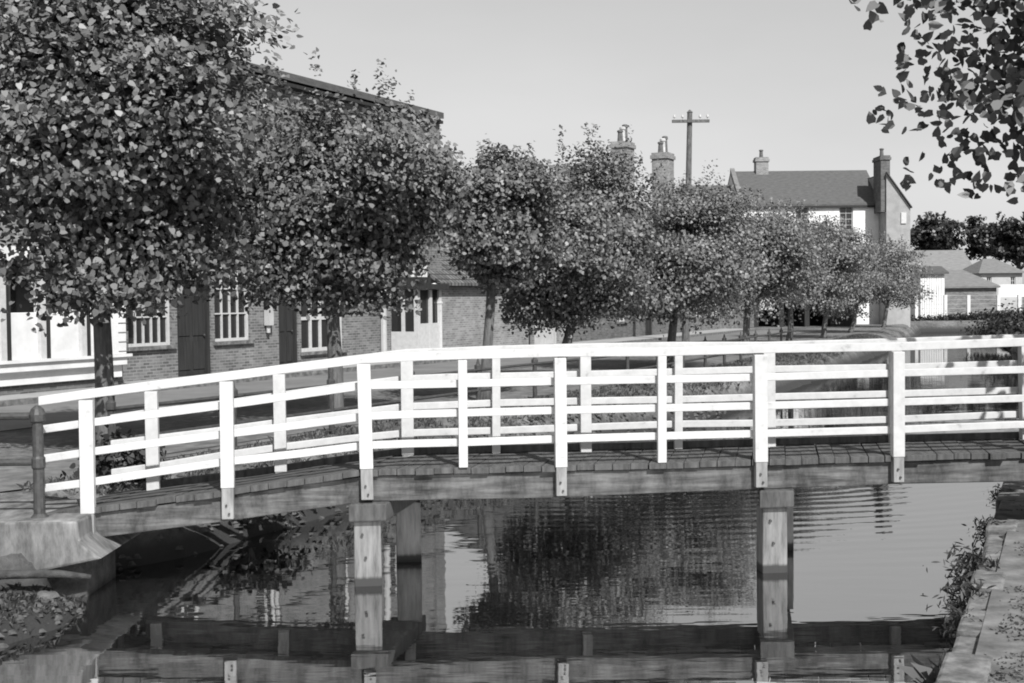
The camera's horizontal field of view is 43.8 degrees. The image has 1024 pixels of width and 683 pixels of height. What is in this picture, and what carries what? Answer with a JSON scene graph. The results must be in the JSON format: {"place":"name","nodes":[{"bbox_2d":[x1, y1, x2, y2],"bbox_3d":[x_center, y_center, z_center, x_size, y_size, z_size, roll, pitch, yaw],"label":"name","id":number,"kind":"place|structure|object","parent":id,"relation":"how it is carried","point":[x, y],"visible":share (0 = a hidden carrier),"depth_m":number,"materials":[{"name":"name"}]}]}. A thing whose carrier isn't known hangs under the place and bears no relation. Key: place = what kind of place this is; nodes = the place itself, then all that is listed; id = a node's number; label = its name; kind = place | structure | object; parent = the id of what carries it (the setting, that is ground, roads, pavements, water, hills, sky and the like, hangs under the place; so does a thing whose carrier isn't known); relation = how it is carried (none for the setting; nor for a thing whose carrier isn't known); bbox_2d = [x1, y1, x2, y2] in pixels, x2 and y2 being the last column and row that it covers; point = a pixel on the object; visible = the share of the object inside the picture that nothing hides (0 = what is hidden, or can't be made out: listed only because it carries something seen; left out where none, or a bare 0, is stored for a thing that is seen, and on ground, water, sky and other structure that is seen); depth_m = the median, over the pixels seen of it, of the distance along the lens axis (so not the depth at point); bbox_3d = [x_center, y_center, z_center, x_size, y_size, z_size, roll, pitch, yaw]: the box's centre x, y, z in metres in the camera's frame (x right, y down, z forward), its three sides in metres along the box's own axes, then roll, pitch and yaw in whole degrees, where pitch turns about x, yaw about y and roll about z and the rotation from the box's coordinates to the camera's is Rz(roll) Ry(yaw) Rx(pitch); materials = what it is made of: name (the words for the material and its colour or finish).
{"place":"outdoors","nodes":[
{"label":"outdoors","id":0,"kind":"place"},
{"bbox_2d":[0,328,742,399],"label":"pavement","id":1,"kind":"structure","parent":0,"point":[19,396],"depth_m":36.06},
{"bbox_2d":[0,330,820,430],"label":"road","id":2,"kind":"structure","parent":0,"point":[67,411],"depth_m":28.89,"materials":[{"name":"grey asphalt"}]},
{"bbox_2d":[0,331,1018,682],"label":"water","id":3,"kind":"structure","parent":0,"point":[662,587],"depth_m":11.58,"materials":[{"name":"black liquid"}]},
{"bbox_2d":[0,297,1023,644],"bbox_3d":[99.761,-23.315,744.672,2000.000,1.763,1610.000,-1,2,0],"label":"ground","id":4,"kind":"structure","parent":0,"point":[148,547],"depth_m":20.01,"materials":[{"name":"grey plant"}]},
{"bbox_2d":[0,587,83,647],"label":"fallen leaves","id":5,"kind":"object","parent":4,"relation":"on","point":[57,619],"visible":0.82,"depth_m":10.66,"materials":[{"name":"plant"}]},
{"bbox_2d":[0,582,85,635],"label":"mud bank weeds","id":6,"kind":"object","parent":4,"relation":"on","point":[16,602],"visible":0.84,"depth_m":10.77,"materials":[{"name":"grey plant"}]},
{"bbox_2d":[0,570,90,579],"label":"rotten log","id":7,"kind":"object","parent":4,"relation":"on","point":[18,574],"visible":1,"depth_m":11.09,"materials":[{"name":"wood"}]},
{"bbox_2d":[34,590,59,598],"bbox_3d":[-4.072,2.224,11.133,0.190,0.101,0.233,-2,2,-39],"label":"rubble stone","id":8,"kind":"object","parent":4,"relation":"on","point":[51,594],"visible":0.65,"depth_m":11.08,"materials":[{"name":"grey stone"}]},
{"bbox_2d":[0,246,132,395],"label":"shop front","id":9,"kind":"object","parent":4,"relation":"on","point":[58,358],"visible":0.45,"depth_m":26.46,"materials":[{"name":"wood"}]},
{"bbox_2d":[0,499,140,596],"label":"bridge abutment","id":10,"kind":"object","parent":4,"relation":"on","point":[72,542],"depth_m":11.43,"materials":[{"name":"concrete"}]},
{"bbox_2d":[0,405,48,518],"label":"iron railing","id":11,"kind":"object","parent":10,"relation":"on","point":[35,416],"visible":0.88,"depth_m":11.50,"materials":[{"name":"grey metal"}]},
{"bbox_2d":[60,424,168,480],"bbox_3d":[-4.416,1.254,14.158,1.222,0.735,0.947,-2,2,-27],"label":"shrub","id":12,"kind":"object","parent":4,"relation":"on","point":[131,458],"visible":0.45,"depth_m":14.03,"materials":[{"name":"grey plant"}]},
{"bbox_2d":[0,0,315,445],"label":"lime tree","id":13,"kind":"object","parent":4,"relation":"on","point":[118,147],"visible":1,"depth_m":15.30,"materials":[{"name":"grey plant"}]},
{"bbox_2d":[0,0,448,381],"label":"brick building","id":14,"kind":"structure","parent":4,"relation":"on","point":[214,335],"depth_m":34.48,"materials":[{"name":"brick"}]},
{"bbox_2d":[126,300,176,350],"bbox_3d":[-8.664,-0.541,30.462,0.912,1.480,1.560,-1,2,0],"label":"window","id":15,"kind":"structure","parent":14,"relation":"in","point":[155,332],"depth_m":30.61,"materials":[{"name":"white paint"}]},
{"bbox_2d":[178,284,205,375],"bbox_3d":[-8.062,-0.292,31.956,0.159,2.288,1.087,0,2,26],"label":"door","id":16,"kind":"structure","parent":14,"relation":"in","point":[192,361],"depth_m":31.99,"materials":[{"name":"wood"}]},
{"bbox_2d":[213,262,254,344],"bbox_3d":[-7.304,-1.009,33.233,0.891,2.160,1.516,-1,2,0],"label":"window","id":17,"kind":"structure","parent":14,"relation":"in","point":[231,324],"depth_m":33.28,"materials":[{"name":"white paint"}]},
{"bbox_2d":[279,301,292,364],"bbox_3d":[-6.330,-0.503,35.491,0.159,2.438,0.711,0,2,26],"label":"door","id":18,"kind":"structure","parent":14,"relation":"in","point":[285,316],"depth_m":35.53,"materials":[{"name":"wood"}]},
{"bbox_2d":[300,300,347,355],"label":"window","id":19,"kind":"structure","parent":14,"relation":"in","point":[313,331],"depth_m":36.75,"materials":[{"name":"white paint"}]},
{"bbox_2d":[404,258,426,276],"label":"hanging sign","id":20,"kind":"object","parent":14,"relation":"attached to","point":[414,272],"visible":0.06,"depth_m":40.96,"materials":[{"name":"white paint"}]},
{"bbox_2d":[238,509,316,523],"bbox_3d":[-3.018,1.812,14.796,1.465,0.643,1.212,-1,2,0],"label":"shrub","id":21,"kind":"object","parent":4,"relation":"on","point":[283,517],"visible":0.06,"depth_m":14.42,"materials":[{"name":"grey plant"}]},
{"bbox_2d":[196,47,479,423],"bbox_3d":[-2.712,-1.581,20.421,4.787,5.949,4.045,0,2,21],"label":"lime tree","id":22,"kind":"object","parent":4,"relation":"on","point":[362,215],"visible":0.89,"depth_m":19.53,"materials":[{"name":"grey plant"}]},
{"bbox_2d":[0,328,758,406],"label":"kerb","id":23,"kind":"structure","parent":4,"relation":"on","point":[21,401],"depth_m":33.09,"materials":[{"name":"concrete"}]},
{"bbox_2d":[45,383,727,569],"bbox_3d":[-0.212,1.589,21.255,1.539,0.880,20.451,0,2,28],"label":"bank rubble","id":24,"kind":"object","parent":4,"relation":"on","point":[206,528],"visible":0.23,"depth_m":17.35,"materials":[{"name":"grey stone"}]},
{"bbox_2d":[437,302,442,347],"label":"gatepost","id":25,"kind":"object","parent":4,"relation":"on","point":[439,305],"visible":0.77,"depth_m":41.10,"materials":[{"name":"white paint"}]},
{"bbox_2d":[0,326,889,491],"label":"towpath","id":26,"kind":"structure","parent":4,"relation":"on","point":[11,477],"depth_m":18.06,"materials":[{"name":"grey"}]},
{"bbox_2d":[105,325,792,468],"bbox_3d":[2.893,0.675,29.370,0.901,1.320,33.027,0,2,26],"label":"iron railing","id":27,"kind":"object","parent":4,"relation":"on","point":[111,407],"visible":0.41,"depth_m":18.70,"materials":[{"name":"black metal"}]},
{"bbox_2d":[17,333,883,495],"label":"bank grass","id":28,"kind":"structure","parent":4,"relation":"on","point":[779,357],"depth_m":20.73,"materials":[{"name":"plant"}]},
{"bbox_2d":[427,235,571,347],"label":"outbuilding","id":29,"kind":"structure","parent":4,"relation":"on","point":[463,308],"depth_m":44.12,"materials":[{"name":"brick"}]},
{"bbox_2d":[534,320,553,344],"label":"door","id":30,"kind":"structure","parent":29,"relation":"in","point":[549,339],"depth_m":49.95,"materials":[{"name":"wood"}]},
{"bbox_2d":[428,133,588,399],"bbox_3d":[-0.161,-1.298,23.968,2.624,5.111,3.430,1,2,33],"label":"lime tree","id":31,"kind":"object","parent":4,"relation":"on","point":[507,242],"visible":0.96,"depth_m":23.40,"materials":[{"name":"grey plant"}]},
{"bbox_2d":[38,334,1023,586],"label":"footbridge","id":32,"kind":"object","parent":4,"relation":"on","point":[374,489],"visible":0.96,"depth_m":12.39,"materials":[{"name":"white paint"}]},
{"bbox_2d":[441,124,680,341],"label":"brick house","id":33,"kind":"structure","parent":4,"relation":"on","point":[635,329],"depth_m":61.39,"materials":[{"name":"brick"}]},
{"bbox_2d":[617,308,627,323],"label":"window","id":34,"kind":"structure","parent":33,"relation":"in","point":[620,321],"depth_m":58.47,"materials":[{"name":"white paint"}]},
{"bbox_2d":[645,319,648,334],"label":"door","id":35,"kind":"structure","parent":33,"relation":"in","point":[646,323],"depth_m":61.76,"materials":[{"name":"wood"}]},
{"bbox_2d":[479,122,690,386],"bbox_3d":[1.562,-1.827,28.059,4.796,5.878,5.414,-1,2,0],"label":"lime tree","id":36,"kind":"object","parent":4,"relation":"on","point":[616,240],"visible":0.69,"depth_m":27.55,"materials":[{"name":"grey plant"}]},
{"bbox_2d":[588,159,789,367],"bbox_3d":[4.573,-1.992,33.827,5.632,5.766,5.885,-2,2,-37],"label":"lime tree","id":37,"kind":"object","parent":4,"relation":"on","point":[705,268],"visible":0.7,"depth_m":32.76,"materials":[{"name":"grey plant"}]},
{"bbox_2d":[672,110,709,341],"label":"telegraph pole","id":38,"kind":"object","parent":4,"relation":"on","point":[689,121],"visible":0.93,"depth_m":54.67,"materials":[{"name":"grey wood"}]},
{"bbox_2d":[677,185,736,226],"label":"cottage","id":39,"kind":"structure","parent":4,"relation":"on","point":[715,186],"depth_m":87.99,"materials":[{"name":"stone"}]},
{"bbox_2d":[681,276,753,331],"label":"cottage row","id":40,"kind":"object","parent":4,"relation":"on","point":[720,325],"visible":0.1,"depth_m":72.49,"materials":[{"name":"brick"}]},
{"bbox_2d":[702,199,837,354],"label":"lime tree","id":41,"kind":"object","parent":4,"relation":"on","point":[797,257],"visible":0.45,"depth_m":40.77,"materials":[{"name":"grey plant"}]},
{"bbox_2d":[732,195,865,340],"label":"lime tree","id":42,"kind":"object","parent":4,"relation":"on","point":[824,243],"visible":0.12,"depth_m":48.84,"materials":[{"name":"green plant"}]},
{"bbox_2d":[754,288,852,326],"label":"cart shed","id":43,"kind":"structure","parent":4,"relation":"on","point":[806,320],"depth_m":80.84,"materials":[{"name":"wood"}]},
{"bbox_2d":[728,148,912,326],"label":"white house","id":44,"kind":"structure","parent":4,"relation":"on","point":[876,203],"depth_m":84.87,"materials":[{"name":"paint"}]},
{"bbox_2d":[795,208,807,226],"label":"window","id":45,"kind":"structure","parent":44,"relation":"in","point":[803,209],"depth_m":84.89,"materials":[{"name":"grey glass"}]},
{"bbox_2d":[839,208,852,230],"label":"window","id":46,"kind":"structure","parent":44,"relation":"in","point":[847,213],"depth_m":84.91,"materials":[{"name":"white glass"}]},
{"bbox_2d":[793,218,895,337],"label":"lime tree","id":47,"kind":"object","parent":4,"relation":"on","point":[825,307],"visible":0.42,"depth_m":57.13,"materials":[{"name":"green plant"}]},
{"bbox_2d":[818,229,930,332],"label":"lime tree","id":48,"kind":"object","parent":4,"relation":"on","point":[879,292],"visible":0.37,"depth_m":65.52,"materials":[{"name":"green plant"}]},
{"bbox_2d":[848,234,937,326],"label":"lime tree","id":49,"kind":"object","parent":4,"relation":"on","point":[890,259],"visible":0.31,"depth_m":75.25,"materials":[{"name":"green plant"}]},
{"bbox_2d":[910,266,948,317],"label":"shed","id":50,"kind":"structure","parent":4,"relation":"on","point":[935,284],"depth_m":99.96,"materials":[{"name":"wood"}]},
{"bbox_2d":[849,0,1023,204],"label":"lime tree","id":51,"kind":"object","parent":4,"relation":"on","point":[1000,100],"visible":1,"depth_m":13.90,"materials":[{"name":"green plant"}]},
{"bbox_2d":[910,211,970,249],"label":"broadleaf tree","id":52,"kind":"object","parent":4,"relation":"on","point":[941,235],"visible":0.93,"depth_m":133.76,"materials":[{"name":"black plant"}]},
{"bbox_2d":[910,250,971,269],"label":"barn","id":53,"kind":"structure","parent":4,"relation":"on","point":[952,259],"depth_m":119.70,"materials":[{"name":"tile"}]},
{"bbox_2d":[932,601,982,640],"bbox_3d":[3.287,2.088,9.437,0.285,0.272,0.640,-1,2,0],"label":"weed clump","id":54,"kind":"object","parent":4,"relation":"on","point":[959,612],"visible":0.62,"depth_m":9.49,"materials":[{"name":"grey plant"}]},
{"bbox_2d":[910,309,1023,320],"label":"hedge","id":55,"kind":"object","parent":4,"relation":"on","point":[970,316],"visible":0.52,"depth_m":94.34,"materials":[{"name":"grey plant"}]},
{"bbox_2d":[914,295,1022,317],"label":"fence","id":56,"kind":"object","parent":4,"relation":"on","point":[968,299],"visible":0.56,"depth_m":96.89,"materials":[{"name":"wood"}]},
{"bbox_2d":[944,270,1000,317],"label":"lean to","id":57,"kind":"object","parent":4,"relation":"on","point":[962,282],"visible":0.61,"depth_m":101.97,"materials":[{"name":"brick"}]},
{"bbox_2d":[935,346,1023,682],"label":"quay wall","id":58,"kind":"structure","parent":4,"relation":"on","point":[962,662],"depth_m":9.72,"materials":[{"name":"stone"}]},
{"bbox_2d":[920,538,999,596],"bbox_3d":[4.035,2.061,11.347,0.680,0.519,1.435,-1,2,-24],"label":"weed clump","id":59,"kind":"object","parent":58,"relation":"on","point":[976,559],"visible":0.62,"depth_m":11.31,"materials":[{"name":"grey plant"}]},
{"bbox_2d":[926,573,995,623],"bbox_3d":[3.607,2.082,10.236,0.423,0.390,0.988,-1,2,0],"label":"weed clump","id":60,"kind":"object","parent":58,"relation":"on","point":[966,586],"visible":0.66,"depth_m":10.18,"materials":[{"name":"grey plant"}]},
{"bbox_2d":[985,484,1011,508],"bbox_3d":[5.854,1.859,15.268,0.291,0.296,0.843,-1,2,0],"label":"weed clump","id":61,"kind":"object","parent":58,"relation":"on","point":[994,495],"visible":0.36,"depth_m":15.35,"materials":[{"name":"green plant"}]},
{"bbox_2d":[959,211,1005,259],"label":"broadleaf tree","id":62,"kind":"object","parent":4,"relation":"on","point":[977,239],"visible":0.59,"depth_m":138.50,"materials":[{"name":"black plant"}]},
{"bbox_2d":[962,514,1018,547],"bbox_3d":[4.864,1.968,13.119,0.341,0.374,1.117,-1,2,0],"label":"weed clump","id":63,"kind":"object","parent":4,"relation":"on","point":[981,526],"visible":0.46,"depth_m":13.16,"materials":[{"name":"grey plant"}]},
{"bbox_2d":[959,299,1023,335],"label":"bush","id":64,"kind":"object","parent":4,"relation":"on","point":[1001,324],"visible":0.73,"depth_m":63.01,"materials":[{"name":"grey plant"}]},
{"bbox_2d":[962,259,1023,311],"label":"bungalow","id":65,"kind":"object","parent":4,"relation":"on","point":[996,271],"visible":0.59,"depth_m":111.97,"materials":[{"name":"white paint"}]},
{"bbox_2d":[1010,277,1014,284],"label":"window","id":66,"kind":"structure","parent":65,"relation":"in","point":[1012,279],"depth_m":111.97,"materials":[{"name":"white paint"}]},
{"bbox_2d":[983,212,1023,269],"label":"broadleaf tree","id":67,"kind":"object","parent":4,"relation":"on","point":[1009,237],"visible":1,"depth_m":124.46,"materials":[{"name":"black plant"}]},
{"bbox_2d":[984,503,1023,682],"bbox_3d":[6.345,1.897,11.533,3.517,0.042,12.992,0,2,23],"label":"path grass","id":68,"kind":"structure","parent":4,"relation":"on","point":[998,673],"depth_m":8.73,"materials":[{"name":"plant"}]},
{"bbox_2d":[998,284,1023,296],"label":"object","id":69,"kind":"object","parent":4,"relation":"on","point":[1014,290],"visible":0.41,"depth_m":103.93,"materials":[{"name":"white"}]},
{"bbox_2d":[15,0,1023,283],"label":"sky","id":70,"kind":"structure","parent":0,"point":[792,81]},
{"bbox_2d":[897,651,951,682],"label":"grass tuft","id":71,"kind":"object","parent":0,"point":[919,672],"visible":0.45,"depth_m":8.30,"materials":[{"name":"plant"}]},
{"bbox_2d":[975,481,1023,682],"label":"path","id":72,"kind":"structure","parent":0,"point":[991,643],"depth_m":9.33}
]}

